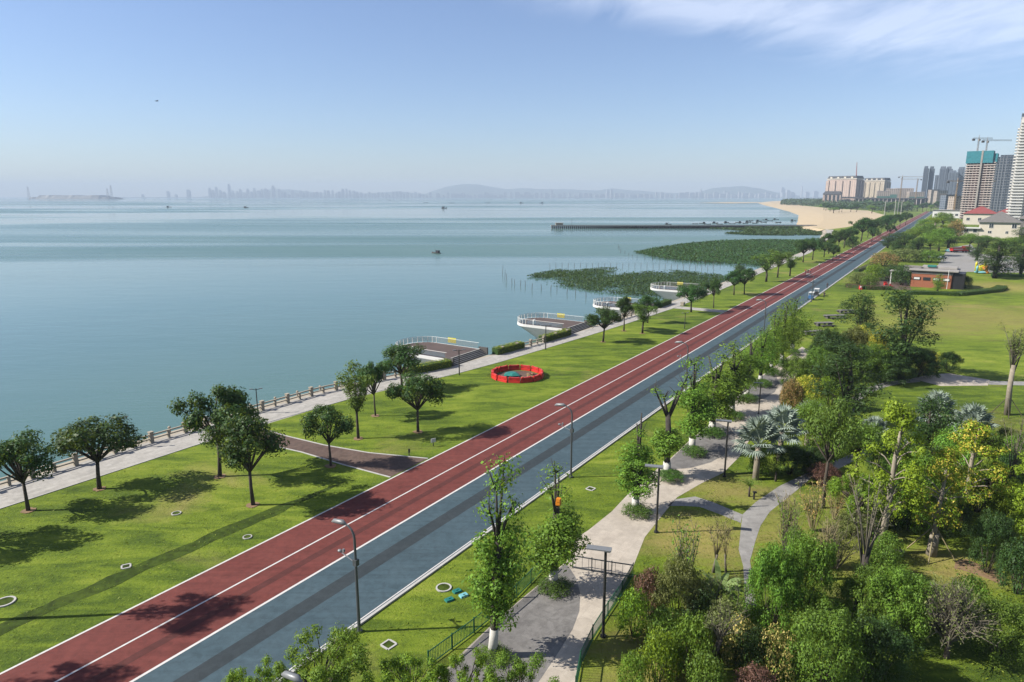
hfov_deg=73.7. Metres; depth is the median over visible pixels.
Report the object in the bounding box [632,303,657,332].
lawn tree
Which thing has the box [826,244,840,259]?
lawn tree
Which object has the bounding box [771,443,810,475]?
shrub
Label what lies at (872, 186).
hotel
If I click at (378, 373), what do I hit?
lawn tree
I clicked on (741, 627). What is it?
shrub
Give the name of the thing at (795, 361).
shrub
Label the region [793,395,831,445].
garden tree
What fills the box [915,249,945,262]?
shrub
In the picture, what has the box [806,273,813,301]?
street lamp
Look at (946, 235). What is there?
belt tree
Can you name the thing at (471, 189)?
hills
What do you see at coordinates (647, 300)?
lawn tree
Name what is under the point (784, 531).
shrub
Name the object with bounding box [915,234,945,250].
belt tree
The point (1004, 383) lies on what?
footpath
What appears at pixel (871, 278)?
shrub
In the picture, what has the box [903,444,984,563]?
garden tree
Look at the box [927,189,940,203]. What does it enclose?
block
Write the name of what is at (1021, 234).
park tree
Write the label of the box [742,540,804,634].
shrub
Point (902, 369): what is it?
shrub
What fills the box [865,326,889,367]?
shrub
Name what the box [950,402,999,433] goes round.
fan palm
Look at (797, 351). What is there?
hedge ring
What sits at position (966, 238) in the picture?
park tree
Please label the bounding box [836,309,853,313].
stone table
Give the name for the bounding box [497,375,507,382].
plastic barrier
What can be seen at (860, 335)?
shrub
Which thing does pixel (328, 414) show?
lawn tree
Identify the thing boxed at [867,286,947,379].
garden tree
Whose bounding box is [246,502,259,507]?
tree pit
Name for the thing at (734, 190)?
hills
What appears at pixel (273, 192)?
building
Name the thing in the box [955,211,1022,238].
villa
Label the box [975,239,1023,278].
park tree
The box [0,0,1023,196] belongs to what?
sky
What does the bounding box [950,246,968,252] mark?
red lorry
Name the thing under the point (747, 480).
young palm
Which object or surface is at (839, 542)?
shrub
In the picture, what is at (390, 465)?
paver path
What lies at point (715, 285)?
lawn tree
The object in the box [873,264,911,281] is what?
shrub
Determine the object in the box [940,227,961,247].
belt tree
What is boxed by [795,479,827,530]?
shrub
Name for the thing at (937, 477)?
shrub
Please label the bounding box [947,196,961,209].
block
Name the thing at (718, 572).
banana plant
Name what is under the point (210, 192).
building
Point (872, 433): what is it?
garden tree
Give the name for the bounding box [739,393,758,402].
hedge ring
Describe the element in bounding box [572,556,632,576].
bar fence
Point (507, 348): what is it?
hedge
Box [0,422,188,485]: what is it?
stone railing
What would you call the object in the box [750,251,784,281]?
lawn tree
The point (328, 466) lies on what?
tree pit
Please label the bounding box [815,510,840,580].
bare tree
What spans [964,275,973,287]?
shrub
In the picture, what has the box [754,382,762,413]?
park light
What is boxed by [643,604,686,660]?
shrub
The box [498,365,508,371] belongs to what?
plastic barrier
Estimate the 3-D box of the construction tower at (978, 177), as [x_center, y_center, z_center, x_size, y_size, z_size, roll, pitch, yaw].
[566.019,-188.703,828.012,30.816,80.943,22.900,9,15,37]
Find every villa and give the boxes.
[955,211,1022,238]
[963,206,996,224]
[1018,216,1023,234]
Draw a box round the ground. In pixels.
[0,204,1023,681]
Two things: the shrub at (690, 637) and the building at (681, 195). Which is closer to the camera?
the shrub at (690, 637)
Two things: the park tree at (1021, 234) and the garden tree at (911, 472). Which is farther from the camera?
the park tree at (1021, 234)
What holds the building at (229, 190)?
on the shore
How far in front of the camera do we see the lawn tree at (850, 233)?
371.70 m
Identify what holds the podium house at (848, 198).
on the ground
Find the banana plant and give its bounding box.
[693,558,743,606]
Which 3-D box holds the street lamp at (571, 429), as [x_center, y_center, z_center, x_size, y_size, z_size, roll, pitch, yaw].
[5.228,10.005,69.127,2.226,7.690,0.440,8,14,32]
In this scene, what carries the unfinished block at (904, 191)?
on the ground
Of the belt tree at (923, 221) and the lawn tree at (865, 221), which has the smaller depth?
the lawn tree at (865, 221)
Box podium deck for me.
[853,198,928,207]
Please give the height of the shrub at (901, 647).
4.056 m
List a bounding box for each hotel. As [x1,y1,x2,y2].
[825,176,864,197]
[863,178,890,197]
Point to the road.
(394, 575)
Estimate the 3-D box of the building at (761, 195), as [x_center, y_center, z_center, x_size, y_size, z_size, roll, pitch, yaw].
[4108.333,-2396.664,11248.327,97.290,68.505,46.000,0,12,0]
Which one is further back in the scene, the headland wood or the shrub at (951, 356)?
the headland wood
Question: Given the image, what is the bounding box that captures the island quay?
[31,195,122,198]
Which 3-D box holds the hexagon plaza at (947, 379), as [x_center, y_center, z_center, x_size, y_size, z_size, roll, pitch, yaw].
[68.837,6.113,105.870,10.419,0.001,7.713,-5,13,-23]
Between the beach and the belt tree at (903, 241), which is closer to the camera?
the belt tree at (903, 241)
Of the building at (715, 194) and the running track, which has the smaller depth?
the running track
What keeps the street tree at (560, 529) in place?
on the grey plaza at (544, 624)
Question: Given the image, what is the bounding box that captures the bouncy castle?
[974,262,988,273]
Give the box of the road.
[134,211,932,681]
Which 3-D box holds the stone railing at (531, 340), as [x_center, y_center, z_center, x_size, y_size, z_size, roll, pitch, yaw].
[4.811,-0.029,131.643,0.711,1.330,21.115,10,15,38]
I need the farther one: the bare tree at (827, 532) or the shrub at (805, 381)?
the shrub at (805, 381)
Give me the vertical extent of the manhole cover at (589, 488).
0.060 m
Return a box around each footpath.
[440,347,807,681]
[668,496,741,522]
[739,440,907,604]
[852,379,919,413]
[989,381,1023,384]
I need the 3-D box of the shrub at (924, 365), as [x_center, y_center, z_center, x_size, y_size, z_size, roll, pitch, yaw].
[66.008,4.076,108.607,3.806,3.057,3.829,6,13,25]
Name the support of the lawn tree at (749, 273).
on the ground
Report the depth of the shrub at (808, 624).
37.92 m
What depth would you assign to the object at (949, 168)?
1936.16 m
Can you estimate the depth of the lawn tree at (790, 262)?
241.72 m
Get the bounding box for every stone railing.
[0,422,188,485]
[203,367,407,425]
[501,329,568,347]
[612,311,634,320]
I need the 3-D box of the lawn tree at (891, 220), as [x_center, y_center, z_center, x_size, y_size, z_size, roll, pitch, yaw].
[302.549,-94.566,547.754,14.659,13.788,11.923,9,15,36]
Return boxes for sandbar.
[712,202,759,202]
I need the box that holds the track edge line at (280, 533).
[0,211,925,673]
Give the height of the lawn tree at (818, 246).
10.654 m
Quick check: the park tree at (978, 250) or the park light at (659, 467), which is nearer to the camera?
the park light at (659, 467)
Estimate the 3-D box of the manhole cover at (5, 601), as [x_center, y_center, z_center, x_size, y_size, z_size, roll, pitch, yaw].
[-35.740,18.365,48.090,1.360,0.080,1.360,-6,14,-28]
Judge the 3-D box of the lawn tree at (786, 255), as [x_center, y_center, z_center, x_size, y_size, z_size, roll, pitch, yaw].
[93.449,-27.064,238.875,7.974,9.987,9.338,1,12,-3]
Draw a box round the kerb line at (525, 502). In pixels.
[275,214,930,679]
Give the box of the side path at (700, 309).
[675,306,725,312]
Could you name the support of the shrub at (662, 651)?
on the ground
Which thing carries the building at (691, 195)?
on the shore
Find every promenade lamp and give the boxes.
[249,388,261,406]
[453,349,464,374]
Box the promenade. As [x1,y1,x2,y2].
[0,230,832,507]
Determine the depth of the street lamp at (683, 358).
97.80 m
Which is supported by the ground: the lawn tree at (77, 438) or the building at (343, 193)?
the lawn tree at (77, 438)
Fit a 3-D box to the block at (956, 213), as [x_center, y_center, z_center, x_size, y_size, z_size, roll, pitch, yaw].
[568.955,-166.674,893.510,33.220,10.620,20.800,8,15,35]
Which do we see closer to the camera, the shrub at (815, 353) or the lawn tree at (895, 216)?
the shrub at (815, 353)
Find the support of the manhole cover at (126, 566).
on the ground
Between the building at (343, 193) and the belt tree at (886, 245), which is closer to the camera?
the belt tree at (886, 245)
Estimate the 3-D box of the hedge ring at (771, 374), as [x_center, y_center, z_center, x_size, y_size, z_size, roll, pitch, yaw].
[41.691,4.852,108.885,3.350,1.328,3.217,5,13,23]
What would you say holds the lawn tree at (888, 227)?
on the ground
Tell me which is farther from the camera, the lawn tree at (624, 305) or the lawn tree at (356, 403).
the lawn tree at (624, 305)
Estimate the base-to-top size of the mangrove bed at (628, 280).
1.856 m
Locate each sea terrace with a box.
[396,336,487,365]
[517,313,591,338]
[593,297,653,316]
[650,282,699,300]
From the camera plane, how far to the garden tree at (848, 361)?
83.06 m
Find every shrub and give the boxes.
[614,586,649,645]
[615,649,646,681]
[632,563,667,617]
[632,622,678,681]
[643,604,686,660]
[649,553,709,625]
[654,639,684,678]
[667,515,701,586]
[671,609,716,679]
[681,585,721,643]
[682,648,728,681]
[683,572,736,618]
[702,590,745,659]
[720,609,755,666]
[723,568,755,617]
[730,660,779,681]
[731,622,771,680]
[734,265,745,271]
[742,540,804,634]
[746,452,771,475]
[754,620,800,681]
[769,525,841,622]
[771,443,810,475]
[775,491,804,554]
[778,377,805,409]
[779,355,811,384]
[779,523,809,554]
[785,596,874,681]
[790,445,837,472]
[794,374,826,408]
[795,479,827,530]
[804,344,835,379]
[805,461,843,487]
[806,326,846,374]
[813,510,868,569]
[814,331,855,362]
[816,376,855,409]
[823,482,848,519]
[833,561,902,625]
[833,608,895,681]
[834,508,873,538]
[836,325,872,354]
[842,239,859,246]
[846,272,868,283]
[847,341,896,380]
[851,614,926,681]
[852,324,870,354]
[852,496,884,532]
[852,562,935,648]
[857,353,918,384]
[860,274,880,285]
[861,434,905,471]
[862,262,884,277]
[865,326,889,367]
[868,541,903,574]
[869,252,903,265]
[872,530,906,563]
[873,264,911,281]
[880,503,912,530]
[884,248,926,261]
[890,264,911,285]
[892,483,932,534]
[897,347,944,377]
[905,574,944,625]
[914,359,938,375]
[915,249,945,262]
[926,458,960,494]
[931,489,979,540]
[938,351,964,371]
[946,571,992,617]
[958,474,1002,515]
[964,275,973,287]
[965,507,1020,576]
[965,592,1023,669]
[986,492,1023,534]
[988,454,1023,486]
[994,536,1023,596]
[996,425,1023,447]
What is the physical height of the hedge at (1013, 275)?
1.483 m
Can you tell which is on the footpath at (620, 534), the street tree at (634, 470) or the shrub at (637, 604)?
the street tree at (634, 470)
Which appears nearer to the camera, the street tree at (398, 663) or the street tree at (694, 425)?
the street tree at (398, 663)
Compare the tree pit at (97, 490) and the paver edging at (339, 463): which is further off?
the paver edging at (339, 463)
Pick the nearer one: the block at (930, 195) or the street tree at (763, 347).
the street tree at (763, 347)
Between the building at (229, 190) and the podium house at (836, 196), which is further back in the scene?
the building at (229, 190)
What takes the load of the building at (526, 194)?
on the shore
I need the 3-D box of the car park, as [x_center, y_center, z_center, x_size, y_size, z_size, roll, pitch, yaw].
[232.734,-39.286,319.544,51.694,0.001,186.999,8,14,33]
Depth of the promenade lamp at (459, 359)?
108.47 m
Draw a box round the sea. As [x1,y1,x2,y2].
[0,197,820,480]
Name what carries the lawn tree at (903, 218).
on the ground
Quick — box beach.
[768,201,882,229]
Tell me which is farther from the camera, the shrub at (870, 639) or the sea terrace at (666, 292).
the sea terrace at (666, 292)
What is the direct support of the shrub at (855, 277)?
on the ground
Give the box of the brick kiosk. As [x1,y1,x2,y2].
[890,265,965,289]
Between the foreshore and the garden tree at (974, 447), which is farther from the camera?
the foreshore
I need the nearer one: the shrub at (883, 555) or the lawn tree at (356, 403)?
the shrub at (883, 555)
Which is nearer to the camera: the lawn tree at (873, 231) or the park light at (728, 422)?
the park light at (728, 422)
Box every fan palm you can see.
[731,414,785,480]
[763,402,808,461]
[787,400,822,445]
[862,416,888,438]
[915,389,959,423]
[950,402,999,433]
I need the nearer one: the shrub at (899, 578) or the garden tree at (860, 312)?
the shrub at (899, 578)
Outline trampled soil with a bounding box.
[497,371,536,381]
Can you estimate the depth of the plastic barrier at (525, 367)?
111.83 m
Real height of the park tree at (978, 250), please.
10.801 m
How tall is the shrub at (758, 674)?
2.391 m
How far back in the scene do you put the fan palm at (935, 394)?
82.95 m
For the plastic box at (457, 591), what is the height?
0.185 m
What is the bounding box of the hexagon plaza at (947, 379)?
[912,373,989,385]
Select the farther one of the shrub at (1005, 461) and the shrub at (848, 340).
the shrub at (848, 340)
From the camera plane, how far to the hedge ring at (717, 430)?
80.87 m
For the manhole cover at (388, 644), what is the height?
0.060 m
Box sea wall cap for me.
[0,230,826,486]
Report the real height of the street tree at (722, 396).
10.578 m
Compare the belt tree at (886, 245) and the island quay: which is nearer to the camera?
the belt tree at (886, 245)
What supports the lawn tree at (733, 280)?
on the ground
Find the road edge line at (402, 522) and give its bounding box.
[130,212,928,681]
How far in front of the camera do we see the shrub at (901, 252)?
295.18 m
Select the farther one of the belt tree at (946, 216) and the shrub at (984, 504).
the belt tree at (946, 216)
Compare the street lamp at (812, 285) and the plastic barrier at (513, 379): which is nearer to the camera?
the plastic barrier at (513, 379)
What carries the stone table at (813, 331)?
on the ground
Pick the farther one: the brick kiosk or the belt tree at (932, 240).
the belt tree at (932, 240)
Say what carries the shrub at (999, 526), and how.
on the ground
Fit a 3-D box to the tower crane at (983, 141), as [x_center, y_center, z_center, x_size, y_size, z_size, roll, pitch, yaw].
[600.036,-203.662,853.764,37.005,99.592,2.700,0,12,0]
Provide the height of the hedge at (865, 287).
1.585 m
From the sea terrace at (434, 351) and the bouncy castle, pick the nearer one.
the sea terrace at (434, 351)
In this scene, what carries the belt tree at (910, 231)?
on the ground
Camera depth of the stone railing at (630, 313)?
161.09 m
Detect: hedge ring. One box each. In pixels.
[479,642,510,666]
[534,574,575,599]
[621,501,653,518]
[655,468,685,483]
[682,444,708,457]
[703,426,725,438]
[730,410,746,419]
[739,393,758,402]
[754,378,772,387]
[763,367,782,375]
[785,348,800,355]
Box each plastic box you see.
[444,596,453,602]
[452,588,461,593]
[459,592,468,598]
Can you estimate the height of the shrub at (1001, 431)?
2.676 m
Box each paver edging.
[274,432,427,458]
[283,447,390,477]
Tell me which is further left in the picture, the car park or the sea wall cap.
the sea wall cap
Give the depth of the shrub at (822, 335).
107.00 m
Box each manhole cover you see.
[0,596,15,607]
[121,563,130,569]
[171,511,180,515]
[243,534,251,538]
[380,639,396,649]
[436,583,451,591]
[585,486,595,490]
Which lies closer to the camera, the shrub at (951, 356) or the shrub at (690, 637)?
the shrub at (690, 637)
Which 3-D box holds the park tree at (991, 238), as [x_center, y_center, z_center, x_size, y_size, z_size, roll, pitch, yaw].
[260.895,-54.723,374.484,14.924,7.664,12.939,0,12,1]
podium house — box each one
[823,191,841,205]
[842,197,860,201]
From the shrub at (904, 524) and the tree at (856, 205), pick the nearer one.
the shrub at (904, 524)
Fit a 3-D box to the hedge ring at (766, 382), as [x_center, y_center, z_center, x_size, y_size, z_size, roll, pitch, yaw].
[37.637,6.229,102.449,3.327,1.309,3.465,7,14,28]
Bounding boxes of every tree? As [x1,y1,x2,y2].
[0,425,62,510]
[48,412,148,488]
[167,383,261,476]
[198,411,289,504]
[221,653,290,681]
[272,620,371,681]
[298,404,355,465]
[335,359,377,438]
[356,359,388,415]
[361,651,449,681]
[378,343,426,386]
[385,368,447,431]
[427,647,499,681]
[461,452,536,658]
[482,648,559,681]
[513,459,592,589]
[584,306,623,341]
[610,413,661,511]
[615,295,640,330]
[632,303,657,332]
[638,295,663,322]
[646,372,688,477]
[668,356,720,450]
[676,284,711,311]
[697,348,740,433]
[702,277,722,307]
[702,596,748,659]
[704,516,733,572]
[716,515,735,572]
[719,340,755,415]
[723,270,746,294]
[729,333,767,399]
[731,267,757,294]
[742,326,786,383]
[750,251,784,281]
[757,312,791,372]
[766,301,803,363]
[768,249,794,277]
[770,296,815,351]
[775,490,802,533]
[785,256,802,275]
[793,239,816,261]
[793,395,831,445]
[798,395,865,508]
[802,336,891,425]
[804,237,823,259]
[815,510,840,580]
[819,233,840,253]
[821,241,833,256]
[825,204,836,207]
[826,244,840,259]
[826,471,886,533]
[830,417,882,485]
[831,229,847,244]
[835,291,883,330]
[840,229,855,247]
[840,473,860,512]
[845,227,859,236]
[845,396,930,545]
[846,465,899,619]
[848,217,876,240]
[848,236,858,248]
[853,203,862,211]
[866,205,878,212]
[867,227,880,241]
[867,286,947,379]
[872,218,886,228]
[876,216,891,229]
[878,445,946,526]
[879,237,889,247]
[880,234,902,251]
[883,215,897,231]
[885,224,897,231]
[889,213,901,224]
[891,231,915,249]
[897,214,907,226]
[900,394,963,479]
[901,212,913,224]
[901,227,929,240]
[903,236,929,251]
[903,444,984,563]
[909,223,940,245]
[914,218,933,226]
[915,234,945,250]
[917,203,927,210]
[920,227,957,250]
[925,216,949,229]
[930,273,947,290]
[930,422,984,495]
[932,418,1013,531]
[935,212,958,227]
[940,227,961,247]
[947,219,966,241]
[957,233,982,251]
[961,428,1007,464]
[962,456,1023,516]
[963,236,990,260]
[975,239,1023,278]
[981,235,1000,247]
[991,323,1023,418]
[999,236,1021,245]
[999,431,1023,482]
[1000,416,1023,516]
[1004,452,1023,544]
[1007,238,1023,273]
[1011,227,1023,245]
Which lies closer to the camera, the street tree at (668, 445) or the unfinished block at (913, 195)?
the street tree at (668, 445)
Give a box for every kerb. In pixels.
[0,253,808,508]
[279,217,926,681]
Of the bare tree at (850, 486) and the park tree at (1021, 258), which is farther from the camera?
the park tree at (1021, 258)
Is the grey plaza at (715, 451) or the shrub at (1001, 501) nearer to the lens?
the shrub at (1001, 501)
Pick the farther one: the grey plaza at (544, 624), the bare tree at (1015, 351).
the bare tree at (1015, 351)
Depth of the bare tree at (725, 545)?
51.14 m
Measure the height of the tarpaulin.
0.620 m
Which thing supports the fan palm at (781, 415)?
on the ground
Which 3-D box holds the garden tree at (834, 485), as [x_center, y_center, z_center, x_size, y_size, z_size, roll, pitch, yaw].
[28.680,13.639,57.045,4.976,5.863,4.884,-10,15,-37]
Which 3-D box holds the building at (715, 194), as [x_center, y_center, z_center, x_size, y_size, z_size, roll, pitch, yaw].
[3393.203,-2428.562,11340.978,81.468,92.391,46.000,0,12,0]
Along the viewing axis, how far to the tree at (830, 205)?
1262.76 m
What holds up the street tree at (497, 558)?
on the grey plaza at (544, 624)
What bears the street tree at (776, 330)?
on the grey plaza at (767, 391)
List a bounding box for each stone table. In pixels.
[805,330,823,335]
[814,321,834,326]
[823,314,845,319]
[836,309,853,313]
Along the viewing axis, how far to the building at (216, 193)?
11549.30 m
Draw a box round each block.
[876,191,889,197]
[886,188,897,197]
[897,188,913,197]
[906,192,924,197]
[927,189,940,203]
[932,190,947,207]
[932,209,960,217]
[939,195,955,209]
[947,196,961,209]
[989,155,1015,211]
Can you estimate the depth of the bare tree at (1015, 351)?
87.93 m
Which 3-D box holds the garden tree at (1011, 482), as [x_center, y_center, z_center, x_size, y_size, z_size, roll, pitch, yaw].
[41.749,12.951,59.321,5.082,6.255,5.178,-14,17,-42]
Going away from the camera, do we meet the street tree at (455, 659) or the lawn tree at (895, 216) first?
the street tree at (455, 659)
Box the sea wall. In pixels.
[0,393,306,482]
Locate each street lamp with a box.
[281,670,302,681]
[331,518,362,632]
[554,403,573,477]
[675,341,688,392]
[756,299,766,331]
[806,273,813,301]
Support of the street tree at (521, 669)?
on the ground
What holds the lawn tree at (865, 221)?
on the ground
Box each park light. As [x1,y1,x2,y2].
[586,544,611,638]
[645,464,663,533]
[716,419,731,476]
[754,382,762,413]
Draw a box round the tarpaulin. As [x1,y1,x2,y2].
[504,371,519,377]
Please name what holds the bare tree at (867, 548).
on the ground
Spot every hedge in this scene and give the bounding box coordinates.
[399,358,451,375]
[491,340,524,354]
[538,328,571,342]
[654,299,671,307]
[845,283,892,289]
[854,262,875,271]
[907,284,1007,295]
[991,273,1023,276]
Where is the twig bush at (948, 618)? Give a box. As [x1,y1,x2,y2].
[898,570,1012,659]
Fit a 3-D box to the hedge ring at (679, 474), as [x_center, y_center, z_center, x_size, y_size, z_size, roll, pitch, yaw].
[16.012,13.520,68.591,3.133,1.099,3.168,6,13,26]
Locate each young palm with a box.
[738,476,761,496]
[763,462,789,481]
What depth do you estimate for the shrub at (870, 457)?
69.69 m
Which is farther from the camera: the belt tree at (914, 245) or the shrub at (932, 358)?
the belt tree at (914, 245)
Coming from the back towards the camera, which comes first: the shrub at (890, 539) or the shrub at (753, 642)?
the shrub at (890, 539)
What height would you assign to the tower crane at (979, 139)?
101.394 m
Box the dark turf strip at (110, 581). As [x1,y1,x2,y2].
[0,482,343,635]
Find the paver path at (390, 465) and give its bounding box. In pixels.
[259,432,425,476]
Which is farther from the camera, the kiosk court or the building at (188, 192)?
the building at (188, 192)
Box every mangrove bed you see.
[527,267,724,296]
[634,239,806,265]
[706,226,822,234]
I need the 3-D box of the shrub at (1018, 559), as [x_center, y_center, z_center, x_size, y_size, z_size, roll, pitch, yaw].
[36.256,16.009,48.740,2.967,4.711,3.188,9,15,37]
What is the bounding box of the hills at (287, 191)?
[204,189,424,196]
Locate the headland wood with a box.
[780,198,913,211]
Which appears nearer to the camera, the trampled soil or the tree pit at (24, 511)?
the tree pit at (24, 511)
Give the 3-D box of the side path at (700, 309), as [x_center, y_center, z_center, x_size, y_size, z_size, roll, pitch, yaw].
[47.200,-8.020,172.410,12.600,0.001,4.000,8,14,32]
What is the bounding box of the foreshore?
[759,201,823,230]
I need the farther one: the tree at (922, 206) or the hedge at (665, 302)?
the tree at (922, 206)
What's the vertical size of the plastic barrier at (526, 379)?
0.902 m
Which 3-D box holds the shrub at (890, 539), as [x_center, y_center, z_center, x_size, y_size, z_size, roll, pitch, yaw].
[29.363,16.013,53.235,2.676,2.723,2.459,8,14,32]
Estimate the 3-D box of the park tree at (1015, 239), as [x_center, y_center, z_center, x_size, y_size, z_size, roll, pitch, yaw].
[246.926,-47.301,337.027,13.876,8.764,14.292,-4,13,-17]
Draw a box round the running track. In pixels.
[0,211,929,681]
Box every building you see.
[186,190,190,197]
[208,188,211,197]
[215,187,218,197]
[227,184,231,197]
[246,189,249,197]
[253,188,256,197]
[271,186,275,197]
[341,189,344,197]
[524,192,529,197]
[679,193,685,197]
[689,193,694,197]
[698,192,703,197]
[713,192,718,197]
[758,193,764,197]
[765,192,770,197]
[786,190,790,197]
[813,191,818,197]
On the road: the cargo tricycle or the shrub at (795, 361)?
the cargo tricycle
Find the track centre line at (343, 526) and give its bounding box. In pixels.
[55,216,918,681]
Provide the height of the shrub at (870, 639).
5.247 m
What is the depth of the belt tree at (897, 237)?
348.78 m
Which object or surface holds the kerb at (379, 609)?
on the ground
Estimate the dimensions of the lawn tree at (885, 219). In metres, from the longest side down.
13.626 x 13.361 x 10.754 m
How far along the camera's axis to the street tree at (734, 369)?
87.03 m
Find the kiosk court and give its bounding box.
[870,276,911,289]
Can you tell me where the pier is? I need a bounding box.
[551,223,816,228]
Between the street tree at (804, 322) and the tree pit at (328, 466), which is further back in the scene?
the street tree at (804, 322)
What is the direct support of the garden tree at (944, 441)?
on the ground
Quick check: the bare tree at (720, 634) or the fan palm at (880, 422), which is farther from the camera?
the fan palm at (880, 422)
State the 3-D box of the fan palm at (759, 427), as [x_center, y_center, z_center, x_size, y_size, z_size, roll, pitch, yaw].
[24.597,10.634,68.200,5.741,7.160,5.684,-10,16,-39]
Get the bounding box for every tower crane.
[898,175,921,201]
[947,180,995,208]
[972,135,990,150]
[981,138,1011,149]
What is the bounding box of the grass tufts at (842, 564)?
[603,404,1023,681]
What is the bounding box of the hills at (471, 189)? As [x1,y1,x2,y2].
[425,184,678,196]
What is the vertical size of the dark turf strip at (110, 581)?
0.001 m
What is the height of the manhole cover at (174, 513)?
0.080 m
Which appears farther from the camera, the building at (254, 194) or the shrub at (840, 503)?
the building at (254, 194)
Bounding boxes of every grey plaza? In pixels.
[448,564,579,681]
[670,423,735,468]
[738,373,778,400]
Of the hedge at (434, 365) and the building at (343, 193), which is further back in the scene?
the building at (343, 193)
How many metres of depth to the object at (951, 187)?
1872.79 m
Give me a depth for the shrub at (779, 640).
39.58 m
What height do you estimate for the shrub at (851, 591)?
5.364 m
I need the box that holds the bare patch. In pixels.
[954,559,1004,583]
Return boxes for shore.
[1,197,822,197]
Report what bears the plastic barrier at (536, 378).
on the ground
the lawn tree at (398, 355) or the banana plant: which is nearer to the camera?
the banana plant
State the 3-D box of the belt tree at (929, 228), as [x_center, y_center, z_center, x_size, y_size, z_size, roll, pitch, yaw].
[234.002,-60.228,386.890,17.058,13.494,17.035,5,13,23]
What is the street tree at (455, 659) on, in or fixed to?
on the ground
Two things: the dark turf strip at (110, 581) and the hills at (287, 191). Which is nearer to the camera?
the dark turf strip at (110, 581)
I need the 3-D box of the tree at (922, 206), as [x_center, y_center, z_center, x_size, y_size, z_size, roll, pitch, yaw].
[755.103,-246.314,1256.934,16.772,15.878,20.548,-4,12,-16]
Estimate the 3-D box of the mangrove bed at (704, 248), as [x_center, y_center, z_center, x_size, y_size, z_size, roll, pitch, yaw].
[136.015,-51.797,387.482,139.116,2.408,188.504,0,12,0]
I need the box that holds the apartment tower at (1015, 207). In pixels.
[1006,113,1023,219]
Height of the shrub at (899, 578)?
5.837 m
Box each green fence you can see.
[427,562,541,665]
[575,562,633,681]
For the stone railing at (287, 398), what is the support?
on the promenade
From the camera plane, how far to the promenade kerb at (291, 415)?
78.52 m
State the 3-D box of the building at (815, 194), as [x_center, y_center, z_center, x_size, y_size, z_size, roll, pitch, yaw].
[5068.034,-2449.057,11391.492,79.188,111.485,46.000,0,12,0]
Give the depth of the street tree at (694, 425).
74.46 m
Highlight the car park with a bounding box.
[938,244,1023,272]
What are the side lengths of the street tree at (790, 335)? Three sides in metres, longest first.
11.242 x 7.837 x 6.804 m
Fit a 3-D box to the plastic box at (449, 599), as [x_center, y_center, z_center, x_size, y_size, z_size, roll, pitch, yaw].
[-4.430,18.266,48.305,0.620,0.185,0.420,-8,14,-34]
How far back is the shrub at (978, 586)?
45.75 m
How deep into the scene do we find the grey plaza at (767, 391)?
100.91 m
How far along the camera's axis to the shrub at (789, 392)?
85.80 m
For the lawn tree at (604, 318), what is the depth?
131.95 m
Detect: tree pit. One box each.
[20,507,35,513]
[93,486,105,491]
[214,474,225,478]
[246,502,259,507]
[325,464,335,467]
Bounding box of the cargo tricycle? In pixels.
[808,291,813,299]
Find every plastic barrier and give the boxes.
[491,372,497,380]
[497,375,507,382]
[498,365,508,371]
[508,364,519,369]
[508,377,519,382]
[520,364,530,370]
[520,376,532,382]
[531,366,538,372]
[532,374,540,381]
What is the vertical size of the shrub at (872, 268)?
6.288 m
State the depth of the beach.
998.59 m
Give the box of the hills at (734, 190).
[698,186,803,197]
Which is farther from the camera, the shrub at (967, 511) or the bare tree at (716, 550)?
the shrub at (967, 511)
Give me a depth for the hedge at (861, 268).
263.18 m
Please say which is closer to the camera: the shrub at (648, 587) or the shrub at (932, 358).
the shrub at (648, 587)
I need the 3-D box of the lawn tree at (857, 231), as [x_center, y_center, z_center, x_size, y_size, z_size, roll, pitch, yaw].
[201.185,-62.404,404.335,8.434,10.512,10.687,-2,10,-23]
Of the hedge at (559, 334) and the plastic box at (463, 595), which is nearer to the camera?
the plastic box at (463, 595)
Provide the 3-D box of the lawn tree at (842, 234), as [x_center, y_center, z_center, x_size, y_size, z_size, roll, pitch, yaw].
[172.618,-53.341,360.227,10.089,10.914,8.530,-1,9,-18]
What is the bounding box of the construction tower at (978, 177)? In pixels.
[959,150,998,218]
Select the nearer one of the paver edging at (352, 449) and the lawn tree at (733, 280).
the paver edging at (352, 449)
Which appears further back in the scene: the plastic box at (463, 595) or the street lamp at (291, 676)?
the plastic box at (463, 595)
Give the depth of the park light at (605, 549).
43.40 m
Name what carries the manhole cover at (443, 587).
on the ground
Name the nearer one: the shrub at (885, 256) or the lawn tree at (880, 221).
the shrub at (885, 256)
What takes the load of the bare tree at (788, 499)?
on the ground
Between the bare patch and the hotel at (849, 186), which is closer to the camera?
the bare patch

